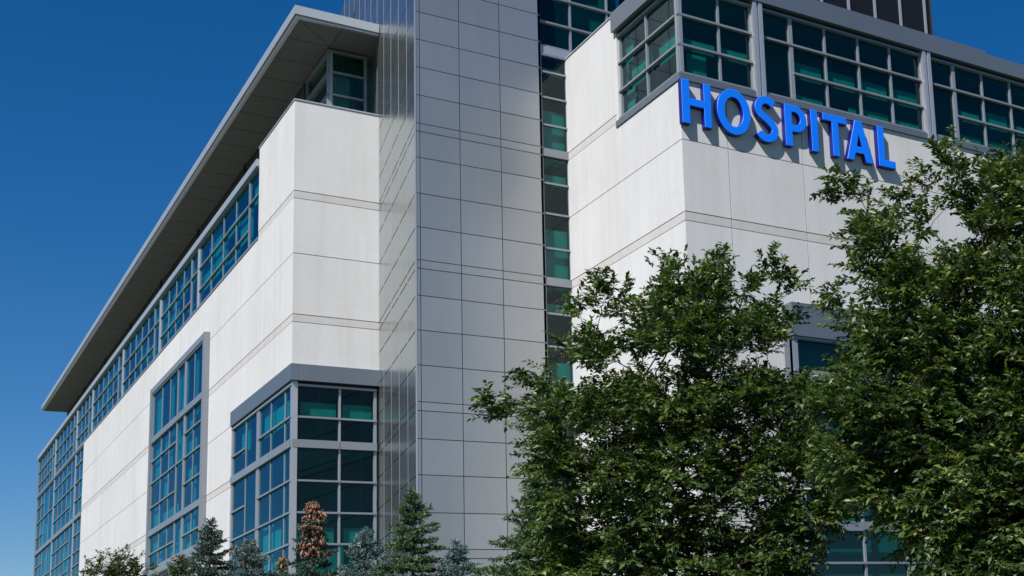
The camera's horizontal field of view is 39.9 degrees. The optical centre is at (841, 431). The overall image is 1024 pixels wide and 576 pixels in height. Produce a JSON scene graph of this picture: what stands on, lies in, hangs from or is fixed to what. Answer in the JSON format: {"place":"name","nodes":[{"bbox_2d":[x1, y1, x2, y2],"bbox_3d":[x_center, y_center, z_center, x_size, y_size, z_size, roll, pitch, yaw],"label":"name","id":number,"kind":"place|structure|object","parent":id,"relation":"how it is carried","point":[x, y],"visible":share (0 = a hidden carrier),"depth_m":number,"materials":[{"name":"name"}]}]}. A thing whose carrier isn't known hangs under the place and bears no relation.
{"place":"outdoors","nodes":[
{"label":"outdoors","id":0,"kind":"place"},
{"bbox_2d":[0,0,1023,575],"label":"sky","id":1,"kind":"structure","parent":0,"point":[107,107],"materials":[{"name":"blue"}]},
{"bbox_2d":[33,0,1023,575],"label":"hospital building","id":2,"kind":"structure","parent":0,"point":[383,236],"depth_m":45.66,"materials":[{"name":"concrete"}]},
{"bbox_2d":[34,479,53,575],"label":"curtain window","id":3,"kind":"structure","parent":2,"relation":"in","point":[42,554],"depth_m":103.23,"materials":[{"name":"glass"}]},
{"bbox_2d":[37,439,54,495],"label":"ribbon window","id":4,"kind":"structure","parent":2,"relation":"in","point":[46,468],"depth_m":104.16,"materials":[{"name":"glass"}]},
{"bbox_2d":[50,455,74,575],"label":"curtain window","id":5,"kind":"structure","parent":2,"relation":"in","point":[61,539],"depth_m":94.43,"materials":[{"name":"glass"}]},
{"bbox_2d":[54,410,76,475],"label":"ribbon window","id":6,"kind":"structure","parent":2,"relation":"in","point":[66,439],"depth_m":95.54,"materials":[{"name":"glass"}]},
{"bbox_2d":[71,445,83,575],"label":"curtain window","id":7,"kind":"structure","parent":2,"relation":"in","point":[79,461],"depth_m":88.77,"materials":[{"name":"glass"}]},
{"bbox_2d":[76,390,91,449],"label":"ribbon window","id":8,"kind":"structure","parent":2,"relation":"in","point":[85,409],"depth_m":88.60,"materials":[{"name":"glass"}]},
{"bbox_2d":[91,348,122,432],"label":"ribbon window","id":9,"kind":"structure","parent":2,"relation":"in","point":[107,391],"depth_m":81.06,"materials":[{"name":"glass"}]},
{"bbox_2d":[122,299,159,395],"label":"ribbon window","id":10,"kind":"structure","parent":2,"relation":"in","point":[141,349],"depth_m":72.13,"materials":[{"name":"glass"}]},
{"bbox_2d":[148,341,202,569],"bbox_3d":[-30.792,1.439,61.969,0.175,8.910,11.764,4,-13,-36],"label":"tall window","id":11,"kind":"structure","parent":2,"relation":"in","point":[175,440],"depth_m":61.73,"materials":[{"name":"glass"}]},
{"bbox_2d":[159,248,197,352],"bbox_3d":[-31.780,-6.148,64.355,0.157,2.980,8.744,4,-13,-36],"label":"ribbon window","id":12,"kind":"structure","parent":2,"relation":"in","point":[179,301],"depth_m":64.25,"materials":[{"name":"glass"}]},
{"bbox_2d":[198,167,258,306],"bbox_3d":[-25.804,-7.947,56.408,0.157,2.980,10.814,4,-13,-36],"label":"ribbon window","id":13,"kind":"structure","parent":2,"relation":"in","point":[236,230],"depth_m":56.08,"materials":[{"name":"glass"}]},
{"bbox_2d":[229,383,291,574],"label":"corner window","id":14,"kind":"structure","parent":2,"relation":"in","point":[260,479],"depth_m":49.12,"materials":[{"name":"glass"}]},
{"bbox_2d":[305,51,332,104],"bbox_3d":[-20.460,-12.629,52.446,0.202,3.590,3.274,4,-13,-36],"label":"clerestory window","id":15,"kind":"structure","parent":2,"relation":"in","point":[316,82],"depth_m":52.39,"materials":[{"name":"metal"}]},
{"bbox_2d":[292,383,376,575],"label":"corner window","id":16,"kind":"structure","parent":2,"relation":"in","point":[336,441],"depth_m":47.16,"materials":[{"name":"glass"}]},
{"bbox_2d":[326,49,366,111],"bbox_3d":[-19.028,-12.869,51.605,1.484,3.590,0.202,4,-13,-36],"label":"clerestory window","id":17,"kind":"structure","parent":2,"relation":"in","point":[349,71],"depth_m":51.78,"materials":[{"name":"glass"}]},
{"bbox_2d":[540,52,576,556],"bbox_3d":[-9.274,-1.621,44.404,1.049,23.220,0.160,4,-13,-36],"label":"slot window","id":18,"kind":"structure","parent":2,"relation":"in","point":[553,75],"depth_m":45.47,"materials":[{"name":"glass"}]},
{"bbox_2d":[539,0,624,51],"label":"upper window","id":19,"kind":"structure","parent":2,"relation":"in","point":[564,24],"depth_m":47.27,"materials":[{"name":"glass"}]},
{"bbox_2d":[617,0,683,118],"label":"wing window","id":20,"kind":"structure","parent":2,"relation":"in","point":[647,46],"depth_m":41.93,"materials":[{"name":"glass"}]},
{"bbox_2d":[674,0,754,89],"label":"wing window","id":21,"kind":"structure","parent":2,"relation":"in","point":[717,45],"depth_m":41.21,"materials":[{"name":"glass"}]},
{"bbox_2d":[678,78,895,170],"bbox_3d":[-1.525,-9.583,42.082,8.066,1.519,0.206,4,-13,-36],"label":"hospital sign","id":22,"kind":"object","parent":2,"relation":"attached to","point":[856,136],"visible":1,"depth_m":41.78,"materials":[{"name":"blue plastic"}]},
{"bbox_2d":[762,8,925,131],"bbox_3d":[0.110,-11.766,44.092,6.644,2.940,0.202,4,-13,-36],"label":"wing window","id":23,"kind":"structure","parent":2,"relation":"in","point":[808,62],"depth_m":44.06,"materials":[{"name":"glass"}]},
{"bbox_2d":[790,336,1011,575],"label":"bay window","id":24,"kind":"structure","parent":2,"relation":"in","point":[850,557],"depth_m":40.46,"materials":[{"name":"glass"}]},
{"bbox_2d":[930,57,1023,156],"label":"wing window","id":25,"kind":"structure","parent":2,"relation":"in","point":[985,109],"depth_m":47.60,"materials":[{"name":"glass"}]},
{"label":"ground","id":26,"kind":"structure","parent":0,"visible":0},
{"bbox_2d":[68,544,159,575],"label":"tree","id":27,"kind":"object","parent":26,"relation":"on","point":[116,568],"visible":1,"depth_m":43.70,"materials":[{"name":"green plant"}]},
{"bbox_2d":[163,552,196,575],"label":"spruce tree","id":28,"kind":"object","parent":26,"relation":"on","point":[173,570],"visible":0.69,"depth_m":42.06,"materials":[{"name":"green plant"}]},
{"bbox_2d":[175,517,236,575],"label":"spruce tree","id":29,"kind":"object","parent":26,"relation":"on","point":[209,539],"visible":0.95,"depth_m":39.76,"materials":[{"name":"green plant"}]},
{"bbox_2d":[217,537,280,575],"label":"spruce tree","id":30,"kind":"object","parent":26,"relation":"on","point":[247,558],"visible":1,"depth_m":39.47,"materials":[{"name":"green plant"}]},
{"bbox_2d":[273,554,289,575],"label":"spruce tree","id":31,"kind":"object","parent":26,"relation":"on","point":[281,566],"visible":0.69,"depth_m":41.61,"materials":[{"name":"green plant"}]},
{"bbox_2d":[277,500,339,575],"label":"spruce tree","id":32,"kind":"object","parent":26,"relation":"on","point":[313,536],"visible":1,"depth_m":35.31,"materials":[{"name":"brown plant"}]},
{"bbox_2d":[335,527,396,575],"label":"spruce tree","id":33,"kind":"object","parent":26,"relation":"on","point":[365,554],"visible":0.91,"depth_m":35.62,"materials":[{"name":"green plant"}]},
{"bbox_2d":[368,487,459,575],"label":"spruce tree","id":34,"kind":"object","parent":26,"relation":"on","point":[417,511],"visible":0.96,"depth_m":34.25,"materials":[{"name":"green plant"}]},
{"bbox_2d":[433,539,484,575],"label":"spruce tree","id":35,"kind":"object","parent":26,"relation":"on","point":[457,556],"visible":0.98,"depth_m":34.44,"materials":[{"name":"green plant"}]},
{"bbox_2d":[467,470,577,575],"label":"spruce tree","id":36,"kind":"object","parent":26,"relation":"on","point":[506,569],"visible":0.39,"depth_m":25.18,"materials":[{"name":"green plant"}]},
{"bbox_2d":[467,240,864,575],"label":"leafy tree","id":37,"kind":"object","parent":26,"relation":"on","point":[649,413],"visible":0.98,"depth_m":21.20,"materials":[{"name":"green plant"}]},
{"bbox_2d":[791,125,1023,575],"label":"leafy tree","id":38,"kind":"object","parent":26,"relation":"on","point":[939,348],"visible":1,"depth_m":16.94,"materials":[{"name":"green plant"}]}
]}

